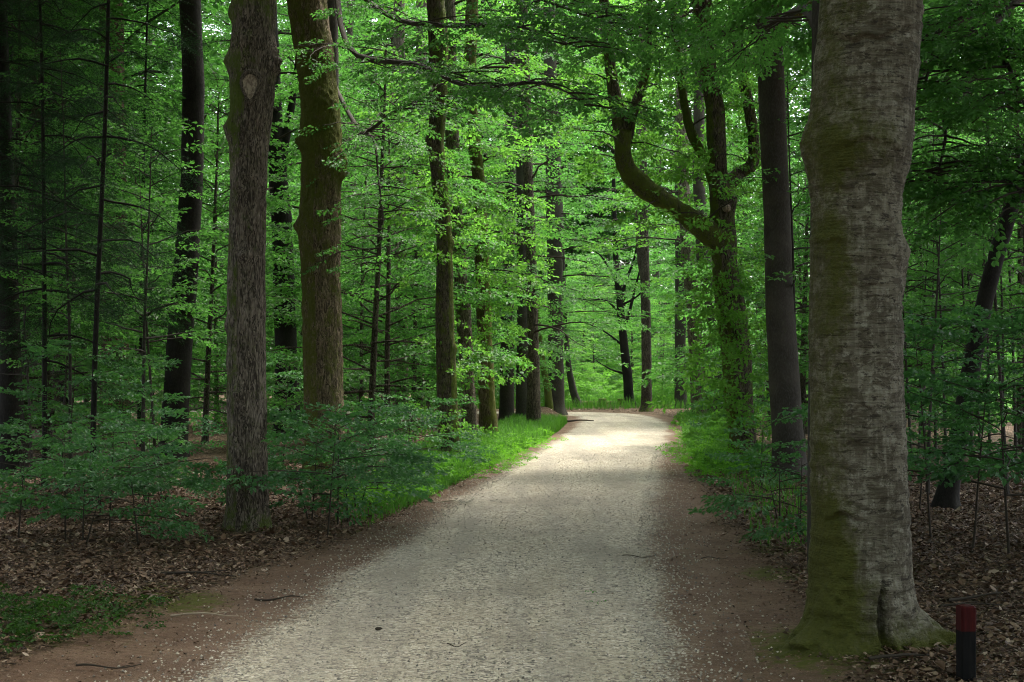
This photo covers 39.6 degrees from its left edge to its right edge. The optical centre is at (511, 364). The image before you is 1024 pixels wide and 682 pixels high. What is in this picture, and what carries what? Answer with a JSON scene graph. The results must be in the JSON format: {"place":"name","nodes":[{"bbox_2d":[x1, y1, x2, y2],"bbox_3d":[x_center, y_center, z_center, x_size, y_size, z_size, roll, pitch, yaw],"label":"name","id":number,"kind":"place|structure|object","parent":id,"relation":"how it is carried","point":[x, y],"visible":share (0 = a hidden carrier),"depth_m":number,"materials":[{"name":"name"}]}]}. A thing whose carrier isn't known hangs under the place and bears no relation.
{"place":"outdoors","nodes":[
{"label":"outdoors","id":0,"kind":"place"},
{"bbox_2d":[23,410,838,681],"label":"gravel path","id":1,"kind":"structure","parent":0,"point":[627,436],"depth_m":10.40,"materials":[{"name":"grey gravel"}]},
{"bbox_2d":[333,412,567,526],"bbox_3d":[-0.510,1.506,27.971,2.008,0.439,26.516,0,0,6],"label":"verge grass","id":2,"kind":"structure","parent":0,"point":[518,424],"depth_m":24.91,"materials":[{"name":"green plant"}]},
{"bbox_2d":[0,373,1023,681],"bbox_3d":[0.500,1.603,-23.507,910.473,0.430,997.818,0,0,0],"label":"forest floor","id":3,"kind":"structure","parent":0,"point":[218,601],"depth_m":10.67,"materials":[{"name":"brown soil"}]},
{"bbox_2d":[0,209,86,467],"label":"pole sapling","id":4,"kind":"object","parent":3,"relation":"on","point":[27,373],"visible":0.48,"depth_m":21.11,"materials":[{"name":"green plant"}]},
{"bbox_2d":[0,434,121,536],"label":"beech sapling","id":5,"kind":"object","parent":3,"relation":"on","point":[35,468],"visible":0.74,"depth_m":13.74,"materials":[{"name":"green plant"}]},
{"bbox_2d":[0,0,146,489],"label":"spruce tree","id":6,"kind":"object","parent":3,"relation":"on","point":[44,306],"visible":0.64,"depth_m":18.53,"materials":[{"name":"green plant"}]},
{"bbox_2d":[0,39,148,484],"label":"pole sapling","id":7,"kind":"object","parent":3,"relation":"on","point":[79,182],"visible":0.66,"depth_m":18.69,"materials":[{"name":"green plant"}]},
{"bbox_2d":[0,339,159,492],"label":"beech sapling","id":8,"kind":"object","parent":3,"relation":"on","point":[38,350],"visible":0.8,"depth_m":17.50,"materials":[{"name":"green plant"}]},
{"bbox_2d":[0,0,166,342],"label":"spruce tree","id":9,"kind":"object","parent":3,"relation":"on","point":[9,39],"visible":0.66,"depth_m":19.25,"materials":[{"name":"green plant"}]},
{"bbox_2d":[0,581,172,653],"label":"shade herbs","id":10,"kind":"object","parent":3,"relation":"on","point":[19,624],"visible":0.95,"depth_m":8.90,"materials":[{"name":"green plant"}]},
{"bbox_2d":[7,0,174,453],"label":"young beech","id":11,"kind":"object","parent":3,"relation":"on","point":[152,240],"visible":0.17,"depth_m":25.90,"materials":[{"name":"green plant"}]},
{"bbox_2d":[0,413,185,540],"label":"beech sapling","id":12,"kind":"object","parent":3,"relation":"on","point":[13,429],"visible":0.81,"depth_m":13.25,"materials":[{"name":"green plant"}]},
{"bbox_2d":[0,451,191,545],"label":"beech sapling","id":13,"kind":"object","parent":3,"relation":"on","point":[13,498],"visible":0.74,"depth_m":13.06,"materials":[{"name":"green plant"}]},
{"bbox_2d":[0,0,194,471],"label":"spruce tree","id":14,"kind":"object","parent":3,"relation":"on","point":[9,405],"visible":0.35,"depth_m":21.39,"materials":[{"name":"green plant"}]},
{"bbox_2d":[19,413,191,504],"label":"beech sapling","id":15,"kind":"object","parent":3,"relation":"on","point":[64,419],"visible":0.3,"depth_m":16.47,"materials":[{"name":"green plant"}]},
{"bbox_2d":[8,0,211,447],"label":"young beech","id":16,"kind":"object","parent":3,"relation":"on","point":[137,45],"visible":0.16,"depth_m":26.81,"materials":[{"name":"green plant"}]},
{"bbox_2d":[0,0,220,496],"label":"spruce tree","id":17,"kind":"object","parent":3,"relation":"on","point":[100,216],"visible":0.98,"depth_m":17.45,"materials":[{"name":"green plant"}]},
{"bbox_2d":[9,423,216,531],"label":"beech sapling","id":18,"kind":"object","parent":3,"relation":"on","point":[144,491],"visible":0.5,"depth_m":14.10,"materials":[{"name":"green plant"}]},
{"bbox_2d":[97,0,130,438],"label":"pine tree","id":19,"kind":"object","parent":3,"relation":"on","point":[115,70],"visible":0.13,"depth_m":32.77,"materials":[{"name":"green plant"}]},
{"bbox_2d":[6,0,225,463],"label":"spruce tree","id":20,"kind":"object","parent":3,"relation":"on","point":[161,197],"visible":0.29,"depth_m":24.24,"materials":[{"name":"green plant"}]},
{"bbox_2d":[13,2,219,434],"bbox_3d":[-10.541,-3.891,33.387,7.155,11.485,7.086,0,0,35],"label":"young beech","id":21,"kind":"object","parent":3,"relation":"on","point":[55,367],"visible":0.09,"depth_m":32.83,"materials":[{"name":"green plant"}]},
{"bbox_2d":[47,354,191,475],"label":"beech sapling","id":22,"kind":"object","parent":3,"relation":"on","point":[173,396],"visible":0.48,"depth_m":19.06,"materials":[{"name":"green plant"}]},
{"bbox_2d":[14,0,226,424],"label":"tall beech","id":23,"kind":"object","parent":3,"relation":"on","point":[138,81],"visible":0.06,"depth_m":37.78,"materials":[{"name":"green plant"}]},
{"bbox_2d":[21,151,226,404],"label":"young beech","id":24,"kind":"object","parent":3,"relation":"on","point":[198,329],"visible":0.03,"depth_m":36.09,"materials":[{"name":"green plant"}]},
{"bbox_2d":[22,118,228,458],"bbox_3d":[-5.005,-0.738,18.796,2.585,5.050,2.463,0,0,25],"label":"pole sapling","id":25,"kind":"object","parent":3,"relation":"on","point":[173,293],"visible":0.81,"depth_m":18.86,"materials":[{"name":"green plant"}]},
{"bbox_2d":[36,448,222,546],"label":"beech sapling","id":26,"kind":"object","parent":3,"relation":"on","point":[159,506],"visible":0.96,"depth_m":12.60,"materials":[{"name":"green plant"}]},
{"bbox_2d":[59,0,220,446],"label":"spruce tree","id":27,"kind":"object","parent":3,"relation":"on","point":[145,74],"visible":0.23,"depth_m":28.95,"materials":[{"name":"green plant"}]},
{"bbox_2d":[74,127,220,464],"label":"pole sapling","id":28,"kind":"object","parent":3,"relation":"on","point":[168,301],"visible":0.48,"depth_m":23.16,"materials":[{"name":"green plant"}]},
{"bbox_2d":[72,124,227,423],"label":"young beech","id":29,"kind":"object","parent":3,"relation":"on","point":[217,314],"visible":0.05,"depth_m":38.00,"materials":[{"name":"green plant"}]},
{"bbox_2d":[13,0,294,425],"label":"beech tree","id":30,"kind":"object","parent":3,"relation":"on","point":[216,7],"visible":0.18,"depth_m":37.67,"materials":[{"name":"green plant"}]},
{"bbox_2d":[62,406,291,512],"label":"beech sapling","id":31,"kind":"object","parent":3,"relation":"on","point":[169,412],"visible":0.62,"depth_m":15.50,"materials":[{"name":"green plant"}]},
{"bbox_2d":[157,0,204,457],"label":"beech tree","id":32,"kind":"object","parent":3,"relation":"on","point":[177,380],"visible":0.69,"depth_m":24.83,"materials":[{"name":"black plant"}]},
{"bbox_2d":[64,60,344,443],"bbox_3d":[-6.166,-2.266,29.846,5.496,8.230,5.820,0,0,3],"label":"young beech","id":33,"kind":"object","parent":3,"relation":"on","point":[296,271],"visible":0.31,"depth_m":29.83,"materials":[{"name":"green plant"}]},
{"bbox_2d":[129,70,302,423],"bbox_3d":[-7.944,-3.097,40.004,6.124,9.925,6.183,0,0,30],"label":"young beech","id":34,"kind":"object","parent":3,"relation":"on","point":[217,220],"visible":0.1,"depth_m":39.83,"materials":[{"name":"green plant"}]},
{"bbox_2d":[133,147,303,421],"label":"young beech","id":35,"kind":"object","parent":3,"relation":"on","point":[297,261],"visible":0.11,"depth_m":35.66,"materials":[{"name":"green plant"}]},
{"bbox_2d":[221,0,282,531],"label":"oak tree","id":36,"kind":"object","parent":3,"relation":"on","point":[252,61],"visible":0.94,"depth_m":13.83,"materials":[{"name":"brown plant"}]},
{"bbox_2d":[141,0,387,436],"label":"beech tree","id":37,"kind":"object","parent":3,"relation":"on","point":[286,336],"visible":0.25,"depth_m":31.81,"materials":[{"name":"black plant"}]},
{"bbox_2d":[146,2,385,323],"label":"tall beech","id":38,"kind":"object","parent":3,"relation":"on","point":[230,25],"visible":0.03,"depth_m":58.74,"materials":[{"name":"green plant"}]},
{"bbox_2d":[0,459,582,681],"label":"leaf litter","id":39,"kind":"object","parent":3,"relation":"on","point":[76,530],"visible":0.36,"depth_m":12.50,"materials":[{"name":"brown plant"}]},
{"bbox_2d":[170,402,434,535],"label":"beech sapling","id":40,"kind":"object","parent":3,"relation":"on","point":[341,418],"visible":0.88,"depth_m":13.45,"materials":[{"name":"green plant"}]},
{"bbox_2d":[210,211,399,407],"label":"young beech","id":41,"kind":"object","parent":3,"relation":"on","point":[351,347],"visible":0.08,"depth_m":39.57,"materials":[{"name":"green plant"}]},
{"bbox_2d":[215,418,397,521],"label":"beech sapling","id":42,"kind":"object","parent":3,"relation":"on","point":[306,447],"visible":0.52,"depth_m":14.59,"materials":[{"name":"green plant"}]},
{"bbox_2d":[287,0,348,477],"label":"oak tree","id":43,"kind":"object","parent":3,"relation":"on","point":[322,335],"visible":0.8,"depth_m":20.94,"materials":[{"name":"brown plant"}]},
{"bbox_2d":[215,401,450,524],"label":"beech sapling","id":44,"kind":"object","parent":3,"relation":"on","point":[350,469],"visible":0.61,"depth_m":14.15,"materials":[{"name":"green plant"}]},
{"bbox_2d":[205,0,464,407],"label":"tall beech","id":45,"kind":"object","parent":3,"relation":"on","point":[349,31],"visible":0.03,"depth_m":55.88,"materials":[{"name":"green plant"}]},
{"bbox_2d":[268,430,429,525],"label":"beech sapling","id":46,"kind":"object","parent":3,"relation":"on","point":[394,453],"visible":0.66,"depth_m":14.57,"materials":[{"name":"green plant"}]},
{"bbox_2d":[267,89,437,425],"bbox_3d":[-4.022,-2.649,38.305,5.627,9.032,5.573,0,0,31],"label":"young beech","id":47,"kind":"object","parent":3,"relation":"on","point":[361,382],"visible":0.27,"depth_m":37.68,"materials":[{"name":"green plant"}]},
{"bbox_2d":[269,423,447,506],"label":"beech sapling","id":48,"kind":"object","parent":3,"relation":"on","point":[432,483],"visible":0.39,"depth_m":16.22,"materials":[{"name":"green plant"}]},
{"bbox_2d":[202,0,536,448],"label":"young beech","id":49,"kind":"object","parent":3,"relation":"on","point":[372,338],"visible":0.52,"depth_m":27.50,"materials":[{"name":"green plant"}]},
{"bbox_2d":[302,401,490,492],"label":"beech sapling","id":50,"kind":"object","parent":3,"relation":"on","point":[472,454],"visible":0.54,"depth_m":17.51,"materials":[{"name":"green plant"}]},
{"bbox_2d":[266,68,532,433],"bbox_3d":[-2.899,-2.745,33.882,6.550,8.995,6.655,0,0,-15],"label":"young beech","id":51,"kind":"object","parent":3,"relation":"on","point":[386,369],"visible":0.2,"depth_m":33.78,"materials":[{"name":"green plant"}]},
{"bbox_2d":[331,392,499,466],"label":"beech sapling","id":52,"kind":"object","parent":3,"relation":"on","point":[457,443],"visible":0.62,"depth_m":19.80,"materials":[{"name":"green plant"}]},
{"bbox_2d":[338,0,499,416],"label":"oak tree","id":53,"kind":"object","parent":3,"relation":"on","point":[398,42],"visible":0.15,"depth_m":43.84,"materials":[{"name":"green plant"}]},
{"bbox_2d":[341,91,525,421],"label":"young beech","id":54,"kind":"object","parent":3,"relation":"on","point":[414,322],"visible":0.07,"depth_m":40.72,"materials":[{"name":"green plant"}]},
{"bbox_2d":[357,0,527,455],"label":"oak tree","id":55,"kind":"object","parent":3,"relation":"on","point":[446,368],"visible":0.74,"depth_m":23.87,"materials":[{"name":"green plant"}]},
{"bbox_2d":[361,0,560,430],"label":"oak tree","id":56,"kind":"object","parent":3,"relation":"on","point":[465,315],"visible":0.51,"depth_m":30.36,"materials":[{"name":"green plant"}]},
{"bbox_2d":[363,139,570,415],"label":"young beech","id":57,"kind":"object","parent":3,"relation":"on","point":[543,346],"visible":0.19,"depth_m":41.42,"materials":[{"name":"green plant"}]},
{"bbox_2d":[360,0,584,396],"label":"tall beech","id":58,"kind":"object","parent":3,"relation":"on","point":[480,47],"visible":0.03,"depth_m":61.33,"materials":[{"name":"green plant"}]},
{"bbox_2d":[367,0,590,433],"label":"oak tree","id":59,"kind":"object","parent":3,"relation":"on","point":[486,398],"visible":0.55,"depth_m":30.57,"materials":[{"name":"green plant"}]},
{"bbox_2d":[277,0,728,303],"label":"beech tree","id":60,"kind":"object","parent":3,"relation":"on","point":[492,91],"visible":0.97,"depth_m":16.50,"materials":[{"name":"green plant"}]},
{"bbox_2d":[402,0,604,420],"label":"beech tree","id":61,"kind":"object","parent":3,"relation":"on","point":[506,402],"visible":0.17,"depth_m":42.86,"materials":[{"name":"green plant"}]},
{"bbox_2d":[514,0,527,416],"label":"beech tree","id":62,"kind":"object","parent":3,"relation":"on","point":[521,394],"visible":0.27,"depth_m":39.84,"materials":[{"name":"brown plant"}]},
{"bbox_2d":[19,0,1023,386],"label":"wood","id":63,"kind":"object","parent":3,"relation":"on","point":[603,216],"visible":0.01,"depth_m":102.31,"materials":[{"name":"green plant"}]},
{"bbox_2d":[390,0,653,422],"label":"oak tree","id":64,"kind":"object","parent":3,"relation":"on","point":[533,409],"visible":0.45,"depth_m":36.86,"materials":[{"name":"green plant"}]},
{"bbox_2d":[470,0,660,414],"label":"beech tree","id":65,"kind":"object","parent":3,"relation":"on","point":[554,400],"visible":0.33,"depth_m":47.29,"materials":[{"name":"green plant"}]},
{"bbox_2d":[423,358,765,402],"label":"clearing herbs","id":66,"kind":"object","parent":3,"relation":"on","point":[593,389],"visible":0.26,"depth_m":61.82,"materials":[{"name":"green plant"}]},
{"bbox_2d":[564,261,636,386],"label":"young beech","id":67,"kind":"object","parent":3,"relation":"on","point":[603,290],"visible":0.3,"depth_m":66.78,"materials":[{"name":"green plant"}]},
{"bbox_2d":[532,113,675,405],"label":"beech tree","id":68,"kind":"object","parent":3,"relation":"on","point":[620,293],"visible":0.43,"depth_m":56.92,"materials":[{"name":"green plant"}]},
{"bbox_2d":[423,389,807,409],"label":"clearing grass","id":69,"kind":"structure","parent":3,"relation":"on","point":[568,404],"depth_m":54.97,"materials":[{"name":"green plant"}]},
{"bbox_2d":[562,0,735,411],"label":"beech tree","id":70,"kind":"object","parent":3,"relation":"on","point":[644,274],"visible":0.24,"depth_m":51.37,"materials":[{"name":"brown plant"}]},
{"bbox_2d":[534,0,810,462],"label":"oak tree","id":71,"kind":"object","parent":3,"relation":"on","point":[714,232],"visible":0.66,"depth_m":23.00,"materials":[{"name":"green plant"}]},
{"bbox_2d":[596,12,756,408],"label":"oak tree","id":72,"kind":"object","parent":3,"relation":"on","point":[680,340],"visible":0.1,"depth_m":55.84,"materials":[{"name":"green plant"}]},
{"bbox_2d":[572,0,796,416],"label":"oak tree","id":73,"kind":"object","parent":3,"relation":"on","point":[688,285],"visible":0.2,"depth_m":41.90,"materials":[{"name":"green plant"}]},
{"bbox_2d":[632,185,755,397],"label":"young beech","id":74,"kind":"object","parent":3,"relation":"on","point":[662,327],"visible":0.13,"depth_m":58.69,"materials":[{"name":"green plant"}]},
{"bbox_2d":[693,71,725,418],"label":"oak tree","id":75,"kind":"object","parent":3,"relation":"on","point":[698,186],"visible":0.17,"depth_m":37.86,"materials":[{"name":"brown wood"}]},
{"bbox_2d":[655,425,772,476],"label":"verge herbs","id":76,"kind":"object","parent":3,"relation":"on","point":[696,464],"visible":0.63,"depth_m":23.07,"materials":[{"name":"green plant"}]},
{"bbox_2d":[638,114,809,413],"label":"young beech","id":77,"kind":"object","parent":3,"relation":"on","point":[669,299],"visible":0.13,"depth_m":46.44,"materials":[{"name":"green plant"}]},
{"bbox_2d":[659,124,809,422],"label":"young beech","id":78,"kind":"object","parent":3,"relation":"on","point":[687,291],"visible":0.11,"depth_m":40.13,"materials":[{"name":"green plant"}]},
{"bbox_2d":[674,409,806,546],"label":"verge grass","id":79,"kind":"structure","parent":3,"relation":"on","point":[689,415],"depth_m":20.58,"materials":[{"name":"green plant"}]},
{"bbox_2d":[683,0,811,477],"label":"beech tree","id":80,"kind":"object","parent":3,"relation":"on","point":[784,377],"visible":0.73,"depth_m":21.32,"materials":[{"name":"brown plant"}]},
{"bbox_2d":[687,439,807,519],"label":"beech sapling","id":81,"kind":"object","parent":3,"relation":"on","point":[737,504],"visible":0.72,"depth_m":14.98,"materials":[{"name":"green plant"}]},
{"bbox_2d":[701,448,806,541],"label":"beech sapling","id":82,"kind":"object","parent":3,"relation":"on","point":[759,533],"visible":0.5,"depth_m":13.23,"materials":[{"name":"green plant"}]},
{"bbox_2d":[704,412,807,487],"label":"beech sapling","id":83,"kind":"object","parent":3,"relation":"on","point":[767,446],"visible":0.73,"depth_m":19.29,"materials":[{"name":"green plant"}]},
{"bbox_2d":[709,48,810,322],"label":"pole sapling","id":84,"kind":"object","parent":3,"relation":"on","point":[756,257],"visible":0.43,"depth_m":21.60,"materials":[{"name":"green plant"}]},
{"bbox_2d":[556,0,995,570],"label":"oak tree","id":85,"kind":"object","parent":3,"relation":"on","point":[742,50],"visible":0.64,"depth_m":14.45,"materials":[{"name":"green plant"}]},
{"bbox_2d":[692,153,904,433],"bbox_3d":[6.942,-1.721,33.919,5.203,7.032,5.121,0,0,-29],"label":"young beech","id":86,"kind":"object","parent":3,"relation":"on","point":[760,416],"visible":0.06,"depth_m":33.92,"materials":[{"name":"green plant"}]},
{"bbox_2d":[635,96,967,444],"bbox_3d":[5.835,-1.777,29.127,6.588,7.238,6.300,0,0,-28],"label":"young beech","id":87,"kind":"object","parent":3,"relation":"on","point":[803,338],"visible":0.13,"depth_m":29.00,"materials":[{"name":"green plant"}]},
{"bbox_2d":[609,464,1023,681],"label":"leaf litter","id":88,"kind":"object","parent":3,"relation":"on","point":[994,626],"visible":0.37,"depth_m":11.43,"materials":[{"name":"brown plant"}]},
{"bbox_2d":[701,0,1023,266],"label":"beech tree","id":89,"kind":"object","parent":3,"relation":"on","point":[946,89],"visible":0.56,"depth_m":11.62,"materials":[{"name":"green plant"}]},
{"bbox_2d":[701,6,1023,430],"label":"young beech","id":90,"kind":"object","parent":3,"relation":"on","point":[950,281],"visible":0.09,"depth_m":25.30,"materials":[{"name":"green plant"}]},
{"bbox_2d":[773,0,955,660],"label":"old beech tree","id":91,"kind":"object","parent":3,"relation":"on","point":[856,142],"visible":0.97,"depth_m":8.24,"materials":[{"name":"grey plant"}]},
{"bbox_2d":[777,305,1023,539],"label":"beech sapling","id":92,"kind":"object","parent":3,"relation":"on","point":[961,427],"visible":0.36,"depth_m":13.45,"materials":[{"name":"green plant"}]},
{"bbox_2d":[795,155,1023,443],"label":"young beech","id":93,"kind":"object","parent":3,"relation":"on","point":[1018,351],"visible":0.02,"depth_m":29.69,"materials":[{"name":"green plant"}]},
{"bbox_2d":[800,367,1023,553],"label":"beech sapling","id":94,"kind":"object","parent":3,"relation":"on","point":[949,459],"visible":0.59,"depth_m":12.15,"materials":[{"name":"green plant"}]},
{"bbox_2d":[903,124,1000,448],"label":"pole sapling","id":95,"kind":"object","parent":3,"relation":"on","point":[942,304],"visible":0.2,"depth_m":22.44,"materials":[{"name":"green plant"}]},
{"bbox_2d":[902,150,1022,495],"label":"pole sapling","id":96,"kind":"object","parent":3,"relation":"on","point":[999,311],"visible":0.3,"depth_m":18.11,"materials":[{"name":"green plant"}]},
{"bbox_2d":[901,7,1023,493],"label":"pole sapling","id":97,"kind":"object","parent":3,"relation":"on","point":[954,263],"visible":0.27,"depth_m":18.32,"materials":[{"name":"green plant"}]},
{"bbox_2d":[903,317,1023,551],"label":"beech sapling","id":98,"kind":"object","parent":3,"relation":"on","point":[930,332],"visible":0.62,"depth_m":12.34,"materials":[{"name":"green plant"}]},
{"bbox_2d":[903,167,1023,470],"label":"pole sapling","id":99,"kind":"object","parent":3,"relation":"on","point":[917,310],"visible":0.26,"depth_m":23.07,"materials":[{"name":"green plant"}]},
{"bbox_2d":[904,2,1023,446],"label":"young beech","id":100,"kind":"object","parent":3,"relation":"on","point":[1019,277],"visible":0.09,"depth_m":28.79,"materials":[{"name":"green plant"}]},
{"bbox_2d":[956,604,975,681],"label":"marker post","id":101,"kind":"object","parent":3,"relation":"on","point":[965,642],"visible":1,"depth_m":7.31,"materials":[{"name":"black wood"}]},
{"bbox_2d":[914,309,1023,488],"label":"beech sapling","id":102,"kind":"object","parent":3,"relation":"on","point":[1019,319],"visible":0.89,"depth_m":12.05,"materials":[{"name":"green plant"}]},
{"bbox_2d":[923,179,1023,477],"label":"pole sapling","id":103,"kind":"object","parent":3,"relation":"on","point":[1001,315],"visible":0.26,"depth_m":21.52,"materials":[{"name":"green plant"}]},
{"bbox_2d":[930,144,1023,509],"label":"beech tree","id":104,"kind":"object","parent":3,"relation":"on","point":[947,497],"visible":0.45,"depth_m":16.61,"materials":[{"name":"black plant"}]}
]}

